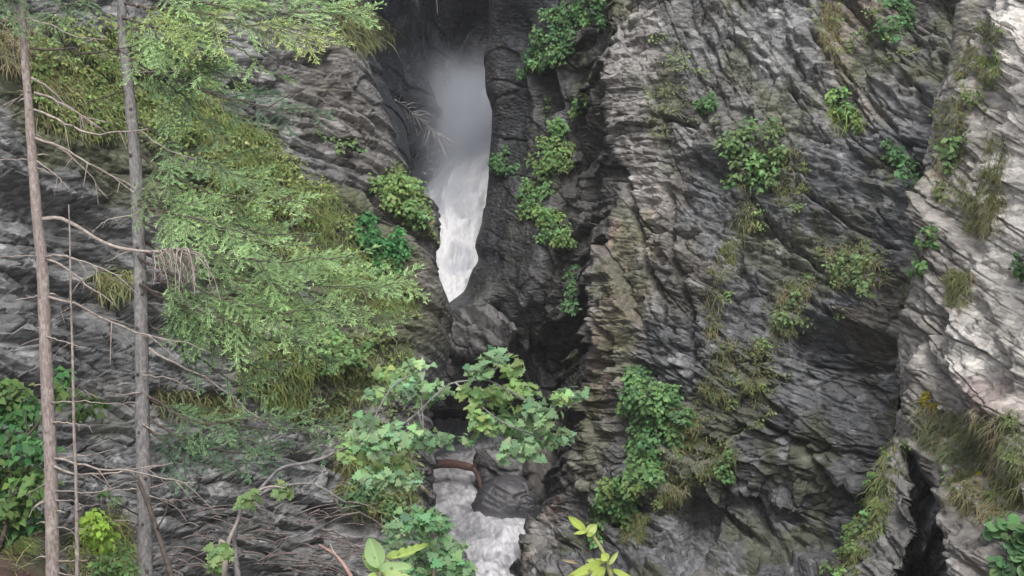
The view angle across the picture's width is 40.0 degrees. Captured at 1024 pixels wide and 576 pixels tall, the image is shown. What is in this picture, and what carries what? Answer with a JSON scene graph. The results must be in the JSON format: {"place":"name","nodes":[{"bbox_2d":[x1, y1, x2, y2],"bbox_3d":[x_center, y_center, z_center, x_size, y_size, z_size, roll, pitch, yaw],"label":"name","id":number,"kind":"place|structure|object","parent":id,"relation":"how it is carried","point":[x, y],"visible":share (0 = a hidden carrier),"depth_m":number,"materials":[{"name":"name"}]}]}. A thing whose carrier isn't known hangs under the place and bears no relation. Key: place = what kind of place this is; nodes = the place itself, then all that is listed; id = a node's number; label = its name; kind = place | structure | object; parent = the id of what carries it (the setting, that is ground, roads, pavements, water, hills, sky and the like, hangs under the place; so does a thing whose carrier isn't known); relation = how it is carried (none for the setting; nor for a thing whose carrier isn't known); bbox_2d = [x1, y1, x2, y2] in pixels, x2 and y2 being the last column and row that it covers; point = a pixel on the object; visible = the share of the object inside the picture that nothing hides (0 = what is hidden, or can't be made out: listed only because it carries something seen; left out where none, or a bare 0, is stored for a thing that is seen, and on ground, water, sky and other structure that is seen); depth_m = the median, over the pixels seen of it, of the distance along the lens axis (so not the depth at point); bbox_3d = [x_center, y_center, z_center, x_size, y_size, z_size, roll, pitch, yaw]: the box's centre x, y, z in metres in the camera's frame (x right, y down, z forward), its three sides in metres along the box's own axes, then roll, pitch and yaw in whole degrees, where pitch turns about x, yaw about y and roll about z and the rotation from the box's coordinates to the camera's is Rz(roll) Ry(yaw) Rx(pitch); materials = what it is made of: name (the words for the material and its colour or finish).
{"place":"outdoors","nodes":[
{"label":"outdoors","id":0,"kind":"place"},
{"bbox_2d":[0,553,70,575],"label":"bank","id":1,"kind":"structure","parent":0,"point":[36,567],"depth_m":15.80,"materials":[{"name":"soil"}]},
{"bbox_2d":[0,365,109,552],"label":"hazel bush","id":2,"kind":"object","parent":1,"relation":"on","point":[25,476],"visible":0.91,"depth_m":15.61,"materials":[{"name":"green plant"}]},
{"bbox_2d":[0,497,137,575],"bbox_3d":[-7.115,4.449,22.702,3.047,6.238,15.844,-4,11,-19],"label":"grass","id":3,"kind":"structure","parent":1,"relation":"on","point":[21,545],"depth_m":23.68,"materials":[{"name":"green plant"}]},
{"bbox_2d":[50,205,100,575],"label":"spruce tree","id":4,"kind":"object","parent":1,"relation":"on","point":[76,546],"visible":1,"depth_m":13.19,"materials":[{"name":"brown plant"}]},
{"bbox_2d":[79,508,121,570],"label":"yellow bush","id":5,"kind":"object","parent":1,"relation":"on","point":[101,537],"visible":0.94,"depth_m":14.29,"materials":[{"name":"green plant"}]},
{"bbox_2d":[0,0,220,575],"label":"spruce tree","id":6,"kind":"object","parent":1,"relation":"on","point":[51,500],"visible":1,"depth_m":13.95,"materials":[{"name":"brown plant"}]},
{"bbox_2d":[81,489,141,575],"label":"weed plant","id":7,"kind":"object","parent":1,"relation":"on","point":[119,569],"visible":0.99,"depth_m":14.12,"materials":[{"name":"green plant"}]},
{"bbox_2d":[135,476,174,575],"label":"dead stick","id":8,"kind":"object","parent":1,"relation":"on","point":[166,560],"visible":0.99,"depth_m":14.31,"materials":[{"name":"wood"}]},
{"bbox_2d":[27,0,430,575],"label":"spruce tree","id":9,"kind":"object","parent":1,"relation":"on","point":[143,397],"visible":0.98,"depth_m":14.72,"materials":[{"name":"green plant"}]},
{"bbox_2d":[319,543,352,575],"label":"bare shoot","id":10,"kind":"object","parent":1,"relation":"on","point":[341,561],"visible":1,"depth_m":5.04,"materials":[{"name":"brown wood"}]},
{"bbox_2d":[362,536,429,575],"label":"leafy shoot","id":11,"kind":"object","parent":1,"relation":"on","point":[373,555],"visible":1,"depth_m":2.48,"materials":[{"name":"green plant"}]},
{"bbox_2d":[232,344,589,575],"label":"maple tree","id":12,"kind":"object","parent":1,"relation":"on","point":[362,445],"visible":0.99,"depth_m":8.97,"materials":[{"name":"green plant"}]},
{"bbox_2d":[202,479,295,575],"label":"maple sprig","id":13,"kind":"object","parent":12,"relation":"attached to","point":[223,552],"visible":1,"depth_m":8.65,"materials":[{"name":"green plant"}]},
{"bbox_2d":[380,504,478,575],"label":"maple tree","id":14,"kind":"object","parent":1,"relation":"on","point":[411,522],"visible":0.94,"depth_m":8.52,"materials":[{"name":"green plant"}]},
{"bbox_2d":[560,516,629,575],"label":"leafy shoot","id":15,"kind":"object","parent":1,"relation":"on","point":[593,565],"visible":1,"depth_m":2.28,"materials":[{"name":"green plant"}]},
{"bbox_2d":[0,0,488,575],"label":"rock cliff","id":16,"kind":"structure","parent":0,"point":[432,62],"depth_m":28.87,"materials":[{"name":"grey stone"}]},
{"bbox_2d":[84,267,147,313],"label":"grass tuft","id":17,"kind":"object","parent":16,"relation":"on","point":[121,288],"visible":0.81,"depth_m":27.00,"materials":[{"name":"green plant"}]},
{"bbox_2d":[0,8,250,430],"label":"grass","id":18,"kind":"structure","parent":16,"relation":"on","point":[165,396],"depth_m":27.43,"materials":[{"name":"green plant"}]},
{"bbox_2d":[28,12,424,342],"bbox_3d":[-4.231,-1.874,35.583,7.670,9.838,19.384,4,11,21],"label":"ground cover","id":19,"kind":"object","parent":16,"relation":"on","point":[195,130],"visible":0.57,"depth_m":29.47,"materials":[{"name":"green plant"}]},
{"bbox_2d":[153,494,383,575],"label":"brushwood","id":20,"kind":"object","parent":16,"relation":"on","point":[319,511],"visible":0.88,"depth_m":27.45,"materials":[{"name":"brown wood"}]},
{"bbox_2d":[205,303,419,425],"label":"grass","id":21,"kind":"structure","parent":16,"relation":"on","point":[301,380],"depth_m":29.00,"materials":[{"name":"green plant"}]},
{"bbox_2d":[218,159,439,523],"bbox_3d":[-3.959,1.924,42.190,4.505,12.798,27.561,0,10,0],"label":"ground cover","id":22,"kind":"object","parent":16,"relation":"on","point":[428,226],"visible":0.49,"depth_m":29.88,"materials":[{"name":"green plant"}]},
{"bbox_2d":[313,126,367,156],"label":"cliff shrub","id":23,"kind":"object","parent":16,"relation":"on","point":[345,144],"visible":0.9,"depth_m":32.63,"materials":[{"name":"green plant"}]},
{"bbox_2d":[316,325,376,375],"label":"cliff shrub","id":24,"kind":"object","parent":16,"relation":"on","point":[337,340],"visible":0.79,"depth_m":29.39,"materials":[{"name":"green plant"}]},
{"bbox_2d":[339,467,407,523],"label":"cliff shrub","id":25,"kind":"object","parent":16,"relation":"on","point":[390,508],"visible":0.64,"depth_m":29.40,"materials":[{"name":"green plant"}]},
{"bbox_2d":[329,0,432,531],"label":"shrub","id":26,"kind":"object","parent":16,"relation":"on","point":[367,43],"depth_m":34.02,"materials":[{"name":"green plant"}]},
{"bbox_2d":[353,211,414,278],"bbox_3d":[-3.369,-1.241,37.710,1.378,3.098,13.697,-1,10,-5],"label":"cliff shrub","id":27,"kind":"object","parent":16,"relation":"on","point":[389,247],"visible":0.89,"depth_m":31.42,"materials":[{"name":"green plant"}]},
{"bbox_2d":[367,171,432,231],"bbox_3d":[-3.287,-2.578,42.147,1.617,3.611,19.941,-1,10,-4],"label":"cliff shrub","id":28,"kind":"object","parent":16,"relation":"on","point":[409,212],"visible":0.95,"depth_m":32.52,"materials":[{"name":"green plant"}]},
{"bbox_2d":[394,95,452,158],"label":"dead branch","id":29,"kind":"object","parent":16,"relation":"on","point":[437,133],"visible":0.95,"depth_m":52.31,"materials":[{"name":"grey wood"}]},
{"bbox_2d":[430,417,525,575],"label":"stream","id":30,"kind":"structure","parent":0,"point":[493,549],"depth_m":41.75,"materials":[{"name":"liquid"}]},
{"bbox_2d":[434,459,481,487],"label":"fallen log","id":31,"kind":"object","parent":30,"relation":"on","point":[451,463],"visible":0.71,"depth_m":43.69,"materials":[{"name":"brown wood"}]},
{"bbox_2d":[429,0,959,575],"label":"gorge wall","id":32,"kind":"structure","parent":0,"point":[651,216],"depth_m":35.85,"materials":[{"name":"grey stone"}]},
{"bbox_2d":[436,357,454,389],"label":"boulder","id":33,"kind":"object","parent":32,"relation":"on","point":[447,374],"visible":0.27,"depth_m":42.67,"materials":[{"name":"stone"}]},
{"bbox_2d":[424,89,491,301],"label":"waterfall","id":34,"kind":"structure","parent":32,"relation":"on","point":[461,214],"depth_m":53.51,"materials":[{"name":"white liquid"}]},
{"bbox_2d":[418,102,478,204],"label":"splash spray","id":35,"kind":"object","parent":34,"relation":"on","point":[438,168],"visible":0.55,"depth_m":53.51,"materials":[{"name":"white liquid"}]},
{"bbox_2d":[433,374,504,409],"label":"boulder","id":36,"kind":"object","parent":32,"relation":"on","point":[451,402],"visible":0.24,"depth_m":44.52,"materials":[{"name":"stone"}]},
{"bbox_2d":[448,303,517,366],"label":"boulder","id":37,"kind":"object","parent":32,"relation":"on","point":[475,331],"visible":0.69,"depth_m":42.30,"materials":[{"name":"stone"}]},
{"bbox_2d":[473,441,524,482],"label":"boulder","id":38,"kind":"object","parent":32,"relation":"on","point":[487,462],"visible":0.37,"depth_m":42.95,"materials":[{"name":"stone"}]},
{"bbox_2d":[487,143,519,176],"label":"cliff shrub","id":39,"kind":"object","parent":32,"relation":"on","point":[497,163],"visible":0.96,"depth_m":45.01,"materials":[{"name":"green plant"}]},
{"bbox_2d":[471,474,542,518],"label":"boulder","id":40,"kind":"object","parent":32,"relation":"on","point":[505,496],"visible":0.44,"depth_m":41.68,"materials":[{"name":"grey stone"}]},
{"bbox_2d":[522,438,557,502],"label":"boulder","id":41,"kind":"object","parent":32,"relation":"on","point":[534,473],"visible":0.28,"depth_m":41.64,"materials":[{"name":"stone"}]},
{"bbox_2d":[540,94,552,118],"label":"cliff shrub","id":42,"kind":"object","parent":32,"relation":"on","point":[546,107],"visible":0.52,"depth_m":43.87,"materials":[{"name":"green plant"}]},
{"bbox_2d":[514,82,588,249],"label":"cliff shrub","id":43,"kind":"object","parent":32,"relation":"on","point":[553,160],"visible":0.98,"depth_m":42.11,"materials":[{"name":"green plant"}]},
{"bbox_2d":[515,0,608,79],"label":"cliff shrub","id":44,"kind":"object","parent":32,"relation":"on","point":[575,14],"visible":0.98,"depth_m":42.51,"materials":[{"name":"green plant"}]},
{"bbox_2d":[558,264,581,315],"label":"cliff shrub","id":45,"kind":"object","parent":32,"relation":"on","point":[571,306],"visible":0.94,"depth_m":39.38,"materials":[{"name":"green plant"}]},
{"bbox_2d":[585,436,665,549],"bbox_3d":[2.847,5.018,33.414,1.945,4.101,7.459,0,10,0],"label":"cliff shrub","id":46,"kind":"object","parent":32,"relation":"on","point":[643,474],"visible":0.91,"depth_m":35.03,"materials":[{"name":"green plant"}]},
{"bbox_2d":[615,364,698,458],"bbox_3d":[3.515,3.269,33.076,1.917,2.981,5.865,0,10,0],"label":"cliff shrub","id":47,"kind":"object","parent":32,"relation":"on","point":[650,412],"visible":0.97,"depth_m":34.14,"materials":[{"name":"green plant"}]},
{"bbox_2d":[614,396,741,546],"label":"grass","id":48,"kind":"structure","parent":32,"relation":"on","point":[678,498],"depth_m":33.83,"materials":[{"name":"green plant"}]},
{"bbox_2d":[693,90,718,115],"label":"cliff shrub","id":49,"kind":"object","parent":32,"relation":"on","point":[709,103],"visible":1,"depth_m":36.84,"materials":[{"name":"green plant"}]},
{"bbox_2d":[713,449,735,484],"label":"cliff shrub","id":50,"kind":"object","parent":32,"relation":"on","point":[725,474],"visible":1,"depth_m":33.19,"materials":[{"name":"green plant"}]},
{"bbox_2d":[713,116,790,195],"bbox_3d":[5.822,-2.850,33.024,1.946,2.077,7.212,1,10,5],"label":"cliff shrub","id":51,"kind":"object","parent":32,"relation":"on","point":[756,161],"visible":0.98,"depth_m":35.64,"materials":[{"name":"green plant"}]},
{"bbox_2d":[642,2,920,509],"bbox_3d":[6.605,-0.755,34.038,7.529,12.496,10.180,0,10,0],"label":"ground cover","id":52,"kind":"object","parent":32,"relation":"on","point":[762,340],"visible":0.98,"depth_m":34.02,"materials":[{"name":"green plant"}]},
{"bbox_2d":[768,287,809,329],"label":"cliff shrub","id":53,"kind":"object","parent":32,"relation":"on","point":[785,316],"visible":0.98,"depth_m":33.59,"materials":[{"name":"green plant"}]},
{"bbox_2d":[693,0,889,415],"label":"grass","id":54,"kind":"structure","parent":32,"relation":"on","point":[751,224],"depth_m":34.06,"materials":[{"name":"green plant"}]},
{"bbox_2d":[820,102,862,138],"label":"grass tuft","id":55,"kind":"object","parent":32,"relation":"on","point":[831,109],"visible":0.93,"depth_m":35.23,"materials":[{"name":"green plant"}]},
{"bbox_2d":[824,85,866,134],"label":"cliff shrub","id":56,"kind":"object","parent":32,"relation":"on","point":[856,117],"visible":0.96,"depth_m":35.11,"materials":[{"name":"green plant"}]},
{"bbox_2d":[821,248,875,297],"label":"cliff shrub","id":57,"kind":"object","parent":32,"relation":"on","point":[843,259],"visible":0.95,"depth_m":32.86,"materials":[{"name":"green plant"}]},
{"bbox_2d":[836,432,909,575],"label":"grass","id":58,"kind":"structure","parent":32,"relation":"on","point":[873,532],"depth_m":27.25,"materials":[{"name":"green plant"}]},
{"bbox_2d":[871,0,916,43],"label":"cliff shrub","id":59,"kind":"object","parent":32,"relation":"on","point":[907,5],"visible":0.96,"depth_m":35.63,"materials":[{"name":"green plant"}]},
{"bbox_2d":[879,138,923,190],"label":"cliff shrub","id":60,"kind":"object","parent":32,"relation":"on","point":[905,164],"visible":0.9,"depth_m":33.53,"materials":[{"name":"green plant"}]},
{"bbox_2d":[841,0,1023,575],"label":"rock buttress","id":61,"kind":"object","parent":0,"point":[973,357],"visible":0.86,"depth_m":27.08,"materials":[{"name":"grey stone"}]},
{"bbox_2d":[819,472,878,575],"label":"cliff shrub","id":62,"kind":"object","parent":61,"relation":"attached to","point":[848,529],"visible":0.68,"depth_m":27.87,"materials":[{"name":"green plant"}]},
{"bbox_2d":[906,222,939,280],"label":"cliff shrub","id":63,"kind":"object","parent":61,"relation":"on","point":[920,266],"visible":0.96,"depth_m":27.90,"materials":[{"name":"green plant"}]},
{"bbox_2d":[830,18,1023,575],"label":"ground cover","id":64,"kind":"object","parent":61,"relation":"on","point":[936,190],"visible":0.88,"depth_m":27.84,"materials":[{"name":"green plant"}]},
{"bbox_2d":[918,390,939,412],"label":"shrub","id":65,"kind":"object","parent":61,"relation":"on","point":[924,398],"visible":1,"depth_m":27.37,"materials":[{"name":"yellow plant"}]},
{"bbox_2d":[933,136,962,174],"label":"cliff shrub","id":66,"kind":"object","parent":61,"relation":"on","point":[950,154],"visible":0.91,"depth_m":28.46,"materials":[{"name":"green plant"}]},
{"bbox_2d":[903,397,1023,479],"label":"grass","id":67,"kind":"structure","parent":61,"relation":"on","point":[951,454],"depth_m":25.53,"materials":[{"name":"green plant"}]},
{"bbox_2d":[928,16,1013,315],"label":"grass","id":68,"kind":"structure","parent":61,"relation":"on","point":[994,205],"depth_m":27.36,"materials":[{"name":"green plant"}]},
{"bbox_2d":[938,456,1023,532],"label":"grass","id":69,"kind":"structure","parent":61,"relation":"on","point":[1012,493],"depth_m":23.35,"materials":[{"name":"green plant"}]},
{"bbox_2d":[983,514,1023,575],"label":"butterbur","id":70,"kind":"object","parent":61,"relation":"on","point":[998,529],"visible":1,"depth_m":21.24,"materials":[{"name":"green plant"}]},
{"bbox_2d":[1008,251,1023,282],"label":"cliff shrub","id":71,"kind":"object","parent":61,"relation":"on","point":[1018,271],"visible":0.95,"depth_m":25.63,"materials":[{"name":"green plant"}]}
]}

